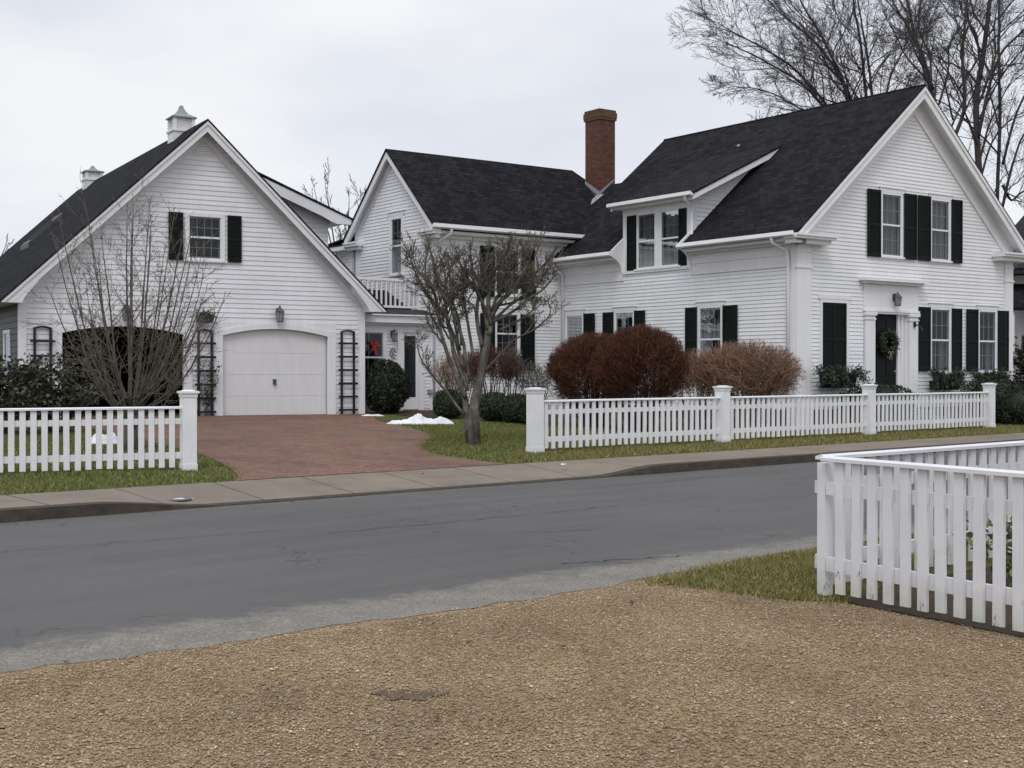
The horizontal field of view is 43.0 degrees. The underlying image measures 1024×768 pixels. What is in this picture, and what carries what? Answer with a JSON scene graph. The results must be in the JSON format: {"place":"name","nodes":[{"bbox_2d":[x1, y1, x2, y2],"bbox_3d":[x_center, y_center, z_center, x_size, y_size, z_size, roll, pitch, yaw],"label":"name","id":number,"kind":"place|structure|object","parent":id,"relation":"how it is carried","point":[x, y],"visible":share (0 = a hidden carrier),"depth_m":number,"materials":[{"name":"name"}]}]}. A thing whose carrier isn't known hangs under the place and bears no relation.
{"place":"outdoors","nodes":[
{"label":"outdoors","id":0,"kind":"place"},
{"bbox_2d":[51,413,506,479],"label":"driveway","id":1,"kind":"structure","parent":0,"point":[296,445],"depth_m":22.22,"materials":[{"name":"brick"}]},
{"bbox_2d":[362,414,383,415],"bbox_3d":[-3.435,0.768,31.913,0.803,0.061,0.147,0,1,-30],"label":"snow pile","id":2,"kind":"object","parent":1,"relation":"on","point":[372,415],"visible":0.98,"depth_m":31.91,"materials":[{"name":"white snow"}]},
{"bbox_2d":[386,413,453,424],"bbox_3d":[-2.091,0.781,29.002,1.585,0.266,0.726,0,1,-8],"label":"snow pile","id":3,"kind":"object","parent":1,"relation":"on","point":[417,418],"visible":0.98,"depth_m":28.83,"materials":[{"name":"white snow"}]},
{"bbox_2d":[0,447,1017,672],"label":"road","id":4,"kind":"structure","parent":0,"point":[300,566],"depth_m":10.75,"materials":[{"name":"grey asphalt"}]},
{"bbox_2d":[8,476,712,562],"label":"road cracks","id":5,"kind":"object","parent":4,"relation":"on","point":[461,519],"visible":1,"depth_m":11.93,"materials":[{"name":"grey asphalt"}]},
{"bbox_2d":[0,441,906,766],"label":"fallen leaves","id":6,"kind":"object","parent":4,"relation":"on","point":[388,629],"visible":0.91,"depth_m":7.13,"materials":[{"name":"brown plant"}]},
{"bbox_2d":[0,439,1023,522],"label":"kerb","id":7,"kind":"structure","parent":4,"relation":"on","point":[40,512],"depth_m":16.03,"materials":[{"name":"concrete"}]},
{"bbox_2d":[0,548,1023,767],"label":"gravel drive","id":8,"kind":"structure","parent":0,"point":[480,743],"depth_m":5.98,"materials":[{"name":"beige gravel"}]},
{"bbox_2d":[371,689,451,699],"bbox_3d":[-0.470,1.444,6.043,0.382,0.001,0.203,0,1,0],"label":"dirt patch","id":9,"kind":"object","parent":8,"relation":"on","point":[425,694],"visible":1,"depth_m":6.07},
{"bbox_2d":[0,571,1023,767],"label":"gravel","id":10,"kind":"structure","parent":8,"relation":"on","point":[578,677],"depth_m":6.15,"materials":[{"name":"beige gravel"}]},
{"bbox_2d":[0,433,1023,507],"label":"sidewalk","id":11,"kind":"structure","parent":0,"point":[233,491],"depth_m":17.13,"materials":[{"name":"concrete"}]},
{"bbox_2d":[166,497,191,500],"bbox_3d":[-3.841,1.304,14.720,0.420,0.008,0.420,0,1,0],"label":"utility cover","id":12,"kind":"object","parent":11,"relation":"on","point":[175,499],"visible":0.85,"depth_m":14.64,"materials":[{"name":"metal"}]},
{"bbox_2d":[0,406,1023,494],"bbox_3d":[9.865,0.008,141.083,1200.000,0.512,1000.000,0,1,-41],"label":"ground","id":13,"kind":"structure","parent":0,"point":[385,417],"depth_m":20.89,"materials":[{"name":"green plant"}]},
{"bbox_2d":[1,234,14,254],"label":"bare tree","id":14,"kind":"object","parent":13,"relation":"on","point":[7,244],"visible":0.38,"depth_m":56.03,"materials":[{"name":"brown plant"}]},
{"bbox_2d":[0,354,57,433],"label":"leafy shrub","id":15,"kind":"object","parent":13,"relation":"on","point":[19,395],"visible":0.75,"depth_m":23.88,"materials":[{"name":"green plant"}]},
{"bbox_2d":[13,352,104,431],"bbox_3d":[-8.547,0.163,24.635,1.865,1.560,1.705,0,1,0],"label":"leafy shrub","id":16,"kind":"object","parent":13,"relation":"on","point":[65,392],"visible":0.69,"depth_m":24.43,"materials":[{"name":"green plant"}]},
{"bbox_2d":[0,390,199,472],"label":"picket fence","id":17,"kind":"object","parent":13,"relation":"on","point":[187,422],"visible":0.96,"depth_m":17.06,"materials":[{"name":"paint"}]},
{"bbox_2d":[91,432,116,444],"bbox_3d":[-6.895,0.921,22.019,0.727,0.233,0.727,0,1,0],"label":"snow pile","id":18,"kind":"object","parent":13,"relation":"on","point":[104,439],"visible":0.48,"depth_m":21.78,"materials":[{"name":"white snow"}]},
{"bbox_2d":[8,166,230,450],"bbox_3d":[-5.984,-1.179,20.443,3.306,4.669,2.793,0,1,0],"label":"ornamental tree","id":19,"kind":"object","parent":13,"relation":"on","point":[146,386],"visible":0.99,"depth_m":20.45,"materials":[{"name":"brown plant"}]},
{"bbox_2d":[0,436,249,494],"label":"grass","id":20,"kind":"structure","parent":13,"relation":"on","point":[94,473],"depth_m":16.69,"materials":[{"name":"green plant"}]},
{"bbox_2d":[0,106,386,415],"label":"garage","id":21,"kind":"structure","parent":13,"relation":"on","point":[269,241],"depth_m":31.25,"materials":[{"name":"white wood"}]},
{"bbox_2d":[3,329,10,387],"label":"window","id":22,"kind":"structure","parent":21,"relation":"in","point":[5,332],"depth_m":30.18,"materials":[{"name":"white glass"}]},
{"bbox_2d":[30,326,55,414],"bbox_3d":[-10.397,-0.235,28.803,0.530,2.120,0.071,0,1,-31],"label":"wall trellis","id":23,"kind":"object","parent":21,"relation":"attached to","point":[34,341],"depth_m":28.79,"materials":[{"name":"black metal"}]},
{"bbox_2d":[121,306,129,320],"bbox_3d":[-8.792,-1.653,29.663,0.243,0.411,0.225,0,1,-31],"label":"wall lantern","id":24,"kind":"object","parent":21,"relation":"attached to","point":[123,311],"depth_m":29.60,"materials":[{"name":"metal"}]},
{"bbox_2d":[183,212,226,262],"bbox_3d":[-7.467,-3.457,31.063,1.040,1.155,0.970,0,1,-30],"label":"window","id":25,"kind":"structure","parent":21,"relation":"in","point":[216,222],"depth_m":30.92,"materials":[{"name":"white glass"}]},
{"bbox_2d":[195,329,215,415],"bbox_3d":[-7.234,-0.246,30.666,0.510,2.110,0.071,0,1,-30],"label":"wall trellis","id":26,"kind":"object","parent":21,"relation":"attached to","point":[211,343],"depth_m":30.61,"materials":[{"name":"black metal"}]},
{"bbox_2d":[191,360,221,415],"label":"climbing rose","id":27,"kind":"object","parent":26,"relation":"attached to","point":[207,396],"visible":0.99,"depth_m":30.61,"materials":[{"name":"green plant"}]},
{"bbox_2d":[196,303,217,322],"bbox_3d":[-7.193,-1.669,30.526,0.552,0.458,0.374,0,1,-30],"label":"hanging planter","id":28,"kind":"object","parent":21,"relation":"attached to","point":[211,319],"visible":0.72,"depth_m":30.49,"materials":[{"name":"green plant"}]},
{"bbox_2d":[223,329,325,414],"bbox_3d":[-5.785,-0.256,31.710,2.675,2.160,0.112,0,1,-30],"label":"garage door","id":29,"kind":"structure","parent":21,"relation":"in","point":[266,371],"depth_m":31.69,"materials":[{"name":"paint"}]},
{"bbox_2d":[275,305,283,321],"bbox_3d":[-5.630,-1.709,31.525,0.243,0.411,0.225,0,1,-31],"label":"wall lantern","id":30,"kind":"object","parent":21,"relation":"attached to","point":[279,311],"depth_m":31.46,"materials":[{"name":"metal"}]},
{"bbox_2d":[338,330,357,413],"bbox_3d":[-4.103,-0.283,32.511,0.520,2.150,0.071,0,1,-30],"label":"wall trellis","id":31,"kind":"object","parent":21,"relation":"attached to","point":[341,357],"depth_m":32.47,"materials":[{"name":"black metal"}]},
{"bbox_2d":[303,158,366,255],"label":"bare tree","id":32,"kind":"object","parent":13,"relation":"on","point":[347,214],"visible":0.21,"depth_m":51.47,"materials":[{"name":"brown plant"}]},
{"bbox_2d":[282,276,436,412],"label":"entry hall","id":33,"kind":"structure","parent":13,"relation":"on","point":[399,317],"depth_m":34.58,"materials":[{"name":"white wood"}]},
{"bbox_2d":[370,340,378,355],"bbox_3d":[-3.569,-0.933,33.723,0.240,0.390,0.080,0,1,-36],"label":"ribbon bow","id":34,"kind":"object","parent":33,"relation":"attached to","point":[374,344],"visible":1,"depth_m":33.73,"materials":[{"name":"red fabric"}]},
{"bbox_2d":[365,329,386,371],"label":"window","id":35,"kind":"structure","parent":33,"relation":"in","point":[380,335],"depth_m":34.14,"materials":[{"name":"white glass"}]},
{"bbox_2d":[390,347,395,359],"bbox_3d":[-3.116,-0.800,34.115,0.193,0.325,0.048,0,1,-36],"label":"wall ornament","id":36,"kind":"object","parent":33,"relation":"attached to","point":[392,348],"depth_m":34.10,"materials":[{"name":"beige metal"}]},
{"bbox_2d":[391,329,397,341],"bbox_3d":[-3.080,-1.269,34.034,0.197,0.332,0.205,0,1,-36],"label":"wall lantern","id":37,"kind":"object","parent":33,"relation":"attached to","point":[394,334],"depth_m":33.98,"materials":[{"name":"metal"}]},
{"bbox_2d":[403,332,417,409],"bbox_3d":[-2.982,-0.409,34.877,0.700,2.200,0.950,0,1,-36],"label":"door","id":38,"kind":"structure","parent":33,"relation":"in","point":[410,353],"depth_m":34.61,"materials":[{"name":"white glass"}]},
{"bbox_2d":[432,388,462,419],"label":"boxwood","id":39,"kind":"object","parent":13,"relation":"on","point":[443,405],"visible":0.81,"depth_m":30.78,"materials":[{"name":"green plant"}]},
{"bbox_2d":[328,149,593,408],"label":"house wing","id":40,"kind":"structure","parent":13,"relation":"on","point":[442,200],"depth_m":36.85,"materials":[{"name":"white wood"}]},
{"bbox_2d":[387,209,404,276],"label":"window","id":41,"kind":"structure","parent":40,"relation":"in","point":[396,218],"depth_m":36.67,"materials":[{"name":"white glass"}]},
{"bbox_2d":[494,247,520,296],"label":"window","id":42,"kind":"structure","parent":40,"relation":"in","point":[517,293],"depth_m":36.61,"materials":[{"name":"white glass"}]},
{"bbox_2d":[495,307,521,353],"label":"window","id":43,"kind":"structure","parent":40,"relation":"in","point":[501,338],"depth_m":36.77,"materials":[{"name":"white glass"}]},
{"bbox_2d":[389,227,570,445],"bbox_3d":[-0.543,-0.824,22.971,3.137,4.006,2.047,0,1,0],"label":"pruned tree","id":44,"kind":"object","parent":13,"relation":"on","point":[469,412],"visible":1,"depth_m":22.80,"materials":[{"name":"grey plant"}]},
{"bbox_2d":[381,417,711,462],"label":"grass","id":45,"kind":"structure","parent":13,"relation":"on","point":[442,432],"depth_m":24.03,"materials":[{"name":"green plant"}]},
{"bbox_2d":[391,412,1010,432],"bbox_3d":[5.825,0.850,34.547,16.813,0.274,10.008,0,1,-34],"label":"mulch bed","id":46,"kind":"object","parent":13,"relation":"on","point":[426,414],"visible":0.1,"depth_m":31.00,"materials":[{"name":"soil"}]},
{"bbox_2d":[365,358,410,413],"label":"yew bush","id":47,"kind":"object","parent":46,"relation":"on","point":[387,383],"visible":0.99,"depth_m":32.84,"materials":[{"name":"green plant"}]},
{"bbox_2d":[429,350,486,415],"bbox_3d":[-1.346,-0.037,32.296,1.501,1.772,1.236,0,1,0],"label":"bare shrub","id":48,"kind":"object","parent":46,"relation":"on","point":[449,376],"visible":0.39,"depth_m":32.19,"materials":[{"name":"brown plant"}]},
{"bbox_2d":[456,343,523,395],"bbox_3d":[-0.565,-0.070,31.840,1.738,1.879,1.272,0,1,0],"label":"bare shrub","id":49,"kind":"object","parent":46,"relation":"on","point":[492,356],"visible":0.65,"depth_m":31.70,"materials":[{"name":"brown plant"}]},
{"bbox_2d":[479,391,505,421],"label":"boxwood","id":50,"kind":"object","parent":46,"relation":"on","point":[489,405],"visible":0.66,"depth_m":29.97,"materials":[{"name":"green plant"}]},
{"bbox_2d":[494,344,526,396],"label":"bare shrub","id":51,"kind":"object","parent":46,"relation":"on","point":[518,373],"visible":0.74,"depth_m":31.89,"materials":[{"name":"brown plant"}]},
{"bbox_2d":[499,394,525,423],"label":"boxwood","id":52,"kind":"object","parent":46,"relation":"on","point":[509,404],"visible":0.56,"depth_m":29.38,"materials":[{"name":"green plant"}]},
{"bbox_2d":[518,397,548,423],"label":"boxwood","id":53,"kind":"object","parent":46,"relation":"on","point":[522,413],"visible":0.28,"depth_m":29.06,"materials":[{"name":"green plant"}]},
{"bbox_2d":[511,359,559,399],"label":"bare shrub","id":54,"kind":"object","parent":46,"relation":"on","point":[538,368],"visible":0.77,"depth_m":32.53,"materials":[{"name":"grey plant"}]},
{"bbox_2d":[544,331,638,427],"bbox_3d":[1.867,-0.104,28.455,2.332,2.212,2.184,0,1,0],"label":"burning bush","id":55,"kind":"object","parent":46,"relation":"on","point":[566,358],"visible":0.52,"depth_m":28.07,"materials":[{"name":"brown plant"}]},
{"bbox_2d":[587,322,692,430],"bbox_3d":[2.694,-0.129,27.465,2.267,2.344,2.048,0,1,0],"label":"burning bush","id":56,"kind":"object","parent":46,"relation":"on","point":[640,345],"visible":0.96,"depth_m":27.03,"materials":[{"name":"brown plant"}]},
{"bbox_2d":[678,347,714,426],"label":"bare shrub","id":57,"kind":"object","parent":46,"relation":"on","point":[693,355],"visible":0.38,"depth_m":29.14,"materials":[{"name":"brown plant"}]},
{"bbox_2d":[684,337,806,427],"bbox_3d":[5.203,-0.007,29.058,2.878,2.100,2.148,0,1,0],"label":"bare shrub","id":58,"kind":"object","parent":46,"relation":"on","point":[730,363],"visible":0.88,"depth_m":28.63,"materials":[{"name":"brown plant"}]},
{"bbox_2d":[837,382,920,427],"bbox_3d":[8.571,0.506,30.505,2.007,1.116,1.203,0,1,0],"label":"boxwood","id":59,"kind":"object","parent":46,"relation":"on","point":[885,389],"visible":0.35,"depth_m":30.24,"materials":[{"name":"green plant"}]},
{"bbox_2d":[960,376,1023,422],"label":"boxwood","id":60,"kind":"object","parent":46,"relation":"on","point":[1000,382],"visible":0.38,"depth_m":33.06,"materials":[{"name":"green plant"}]},
{"bbox_2d":[995,384,1023,424],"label":"hedge","id":61,"kind":"object","parent":46,"relation":"on","point":[1010,405],"visible":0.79,"depth_m":32.26,"materials":[{"name":"green plant"}]},
{"bbox_2d":[524,383,996,452],"bbox_3d":[5.868,0.601,26.145,14.845,1.175,0.265,0,1,-41],"label":"picket fence","id":62,"kind":"object","parent":13,"relation":"on","point":[722,407],"visible":0.95,"depth_m":24.76,"materials":[{"name":"paint"}]},
{"bbox_2d":[501,424,1023,463],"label":"grass","id":63,"kind":"structure","parent":13,"relation":"on","point":[624,451],"depth_m":24.01,"materials":[{"name":"green plant"}]},
{"bbox_2d":[747,107,780,119],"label":"bare tree","id":64,"kind":"object","parent":13,"relation":"on","point":[761,113],"visible":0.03,"depth_m":53.15,"materials":[{"name":"brown plant"}]},
{"bbox_2d":[507,84,1023,425],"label":"house","id":65,"kind":"structure","parent":13,"relation":"on","point":[819,235],"depth_m":33.19,"materials":[{"name":"white wood"}]},
{"bbox_2d":[564,309,584,369],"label":"window","id":66,"kind":"structure","parent":65,"relation":"in","point":[573,317],"depth_m":37.36,"materials":[{"name":"white glass"}]},
{"bbox_2d":[611,305,636,332],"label":"window","id":67,"kind":"structure","parent":65,"relation":"in","point":[623,315],"depth_m":35.60,"materials":[{"name":"clear glass"}]},
{"bbox_2d":[634,211,662,270],"bbox_3d":[3.923,-3.798,34.825,0.970,1.540,0.880,0,1,-36],"label":"window","id":68,"kind":"structure","parent":65,"relation":"in","point":[646,221],"depth_m":34.74,"materials":[{"name":"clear glass"}]},
{"bbox_2d":[657,207,701,268],"bbox_3d":[4.458,-3.792,34.091,0.970,1.540,0.880,0,1,-36],"label":"window","id":69,"kind":"structure","parent":65,"relation":"in","point":[668,218],"depth_m":34.02,"materials":[{"name":"clear glass"}]},
{"bbox_2d":[694,300,724,357],"bbox_3d":[5.328,-1.177,32.916,0.970,1.828,1.050,0,1,-36],"label":"window","id":70,"kind":"structure","parent":65,"relation":"in","point":[709,312],"depth_m":32.94,"materials":[{"name":"clear glass"}]},
{"bbox_2d":[818,295,850,375],"bbox_3d":[7.727,-1.156,31.155,1.160,1.920,0.090,0,1,-36],"label":"window","id":71,"kind":"structure","parent":65,"relation":"in","point":[823,298],"depth_m":31.02,"materials":[{"name":"wood"}]},
{"bbox_2d":[812,363,873,392],"bbox_3d":[7.828,-0.172,30.835,2.122,0.758,0.507,0,1,-36],"label":"window box","id":72,"kind":"object","parent":65,"relation":"attached to","point":[832,377],"visible":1,"depth_m":30.75,"materials":[{"name":"green paint"}]},
{"bbox_2d":[875,314,895,385],"bbox_3d":[9.297,-0.547,32.411,0.870,2.360,0.113,0,1,-36],"label":"door","id":73,"kind":"structure","parent":65,"relation":"in","point":[885,370],"depth_m":32.39,"materials":[{"name":"black paint"}]},
{"bbox_2d":[877,328,900,359],"bbox_3d":[9.366,-1.004,32.349,0.875,0.802,0.311,0,1,-36],"label":"wreath","id":74,"kind":"object","parent":65,"relation":"attached to","point":[885,350],"visible":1,"depth_m":32.28,"materials":[{"name":"green plant"}]},
{"bbox_2d":[878,186,905,258],"bbox_3d":[9.205,-4.011,32.734,1.030,1.757,0.970,0,1,-36],"label":"window","id":75,"kind":"structure","parent":65,"relation":"in","point":[891,198],"depth_m":32.55,"materials":[{"name":"white glass"}]},
{"bbox_2d":[893,292,901,305],"bbox_3d":[9.579,-2.112,32.306,0.208,0.351,0.210,0,1,-36],"label":"wall lantern","id":76,"kind":"object","parent":65,"relation":"attached to","point":[897,298],"depth_m":32.25,"materials":[{"name":"metal"}]},
{"bbox_2d":[916,302,953,373],"bbox_3d":[10.815,-1.186,33.932,1.050,1.828,0.970,0,1,-36],"label":"window","id":77,"kind":"structure","parent":65,"relation":"in","point":[940,312],"depth_m":33.82,"materials":[{"name":"clear glass"}]},
{"bbox_2d":[928,192,953,262],"bbox_3d":[10.799,-4.021,33.893,1.030,1.757,0.970,0,1,-36],"label":"window","id":78,"kind":"structure","parent":65,"relation":"in","point":[940,203],"depth_m":33.71,"materials":[{"name":"white glass"}]},
{"bbox_2d":[929,366,969,392],"bbox_3d":[11.175,-0.091,33.234,1.721,0.727,0.534,0,1,-36],"label":"window box","id":79,"kind":"object","parent":65,"relation":"attached to","point":[942,380],"visible":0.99,"depth_m":33.18,"materials":[{"name":"green paint"}]},
{"bbox_2d":[976,305,999,373],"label":"window","id":80,"kind":"structure","parent":65,"relation":"in","point":[987,313],"depth_m":35.01,"materials":[{"name":"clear glass"}]},
{"bbox_2d":[967,366,1014,384],"bbox_3d":[12.656,-0.124,34.325,2.227,0.728,0.514,0,1,-36],"label":"window box","id":81,"kind":"object","parent":65,"relation":"attached to","point":[998,374],"visible":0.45,"depth_m":34.32,"materials":[{"name":"green paint"}]},
{"bbox_2d":[666,0,948,118],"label":"bare tree","id":82,"kind":"object","parent":13,"relation":"on","point":[834,68],"visible":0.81,"depth_m":46.55,"materials":[{"name":"brown plant"}]},
{"bbox_2d":[664,421,1021,439],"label":"grass","id":83,"kind":"structure","parent":13,"relation":"on","point":[850,430],"depth_m":28.24,"materials":[{"name":"green plant"}]},
{"bbox_2d":[836,0,1023,210],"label":"bare tree","id":84,"kind":"object","parent":13,"relation":"on","point":[976,127],"visible":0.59,"depth_m":49.92,"materials":[{"name":"brown plant"}]},
{"bbox_2d":[857,0,1023,134],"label":"bare tree","id":85,"kind":"object","parent":13,"relation":"on","point":[914,37],"visible":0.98,"depth_m":44.70,"materials":[{"name":"brown plant"}]},
{"bbox_2d":[1013,216,1023,380],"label":"neighbor house","id":86,"kind":"structure","parent":13,"relation":"on","point":[1018,301],"depth_m":41.78,"materials":[{"name":"white wood"}]},
{"bbox_2d":[1015,328,1023,375],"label":"window","id":87,"kind":"structure","parent":86,"relation":"in","point":[1020,331],"depth_m":41.81,"materials":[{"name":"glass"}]},
{"bbox_2d":[1013,336,1023,386],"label":"leafy shrub","id":88,"kind":"object","parent":13,"relation":"on","point":[1019,364],"visible":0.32,"depth_m":39.02,"materials":[{"name":"green plant"}]},
{"bbox_2d":[0,0,1023,255],"label":"sky","id":89,"kind":"structure","parent":0,"point":[294,86],"materials":[{"name":"white"}]},
{"bbox_2d":[628,522,1011,606],"bbox_3d":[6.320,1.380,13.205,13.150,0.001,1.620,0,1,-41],"label":"lawn","id":90,"kind":"structure","parent":0,"point":[989,562],"depth_m":9.68,"materials":[{"name":"green plant"}]},
{"bbox_2d":[815,440,1023,631],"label":"picket fence","id":91,"kind":"object","parent":90,"relation":"on","point":[842,554],"visible":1,"depth_m":8.07,"materials":[{"name":"paint"}]},
{"bbox_2d":[840,563,1023,636],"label":"garden bed","id":92,"kind":"object","parent":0,"point":[931,613],"visible":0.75,"depth_m":8.27,"materials":[{"name":"soil"}]},
{"bbox_2d":[952,516,1011,585],"bbox_3d":[3.750,1.195,9.070,1.305,0.696,1.282,0,1,0],"label":"garden plant","id":93,"kind":"object","parent":92,"relation":"on","point":[1008,535],"visible":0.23,"depth_m":9.17,"materials":[{"name":"green plant"}]},
{"bbox_2d":[1006,522,1011,577],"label":"garden plant","id":94,"kind":"object","parent":92,"relation":"on","point":[1010,524],"visible":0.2,"depth_m":8.55,"materials":[{"name":"green plant"}]}
]}

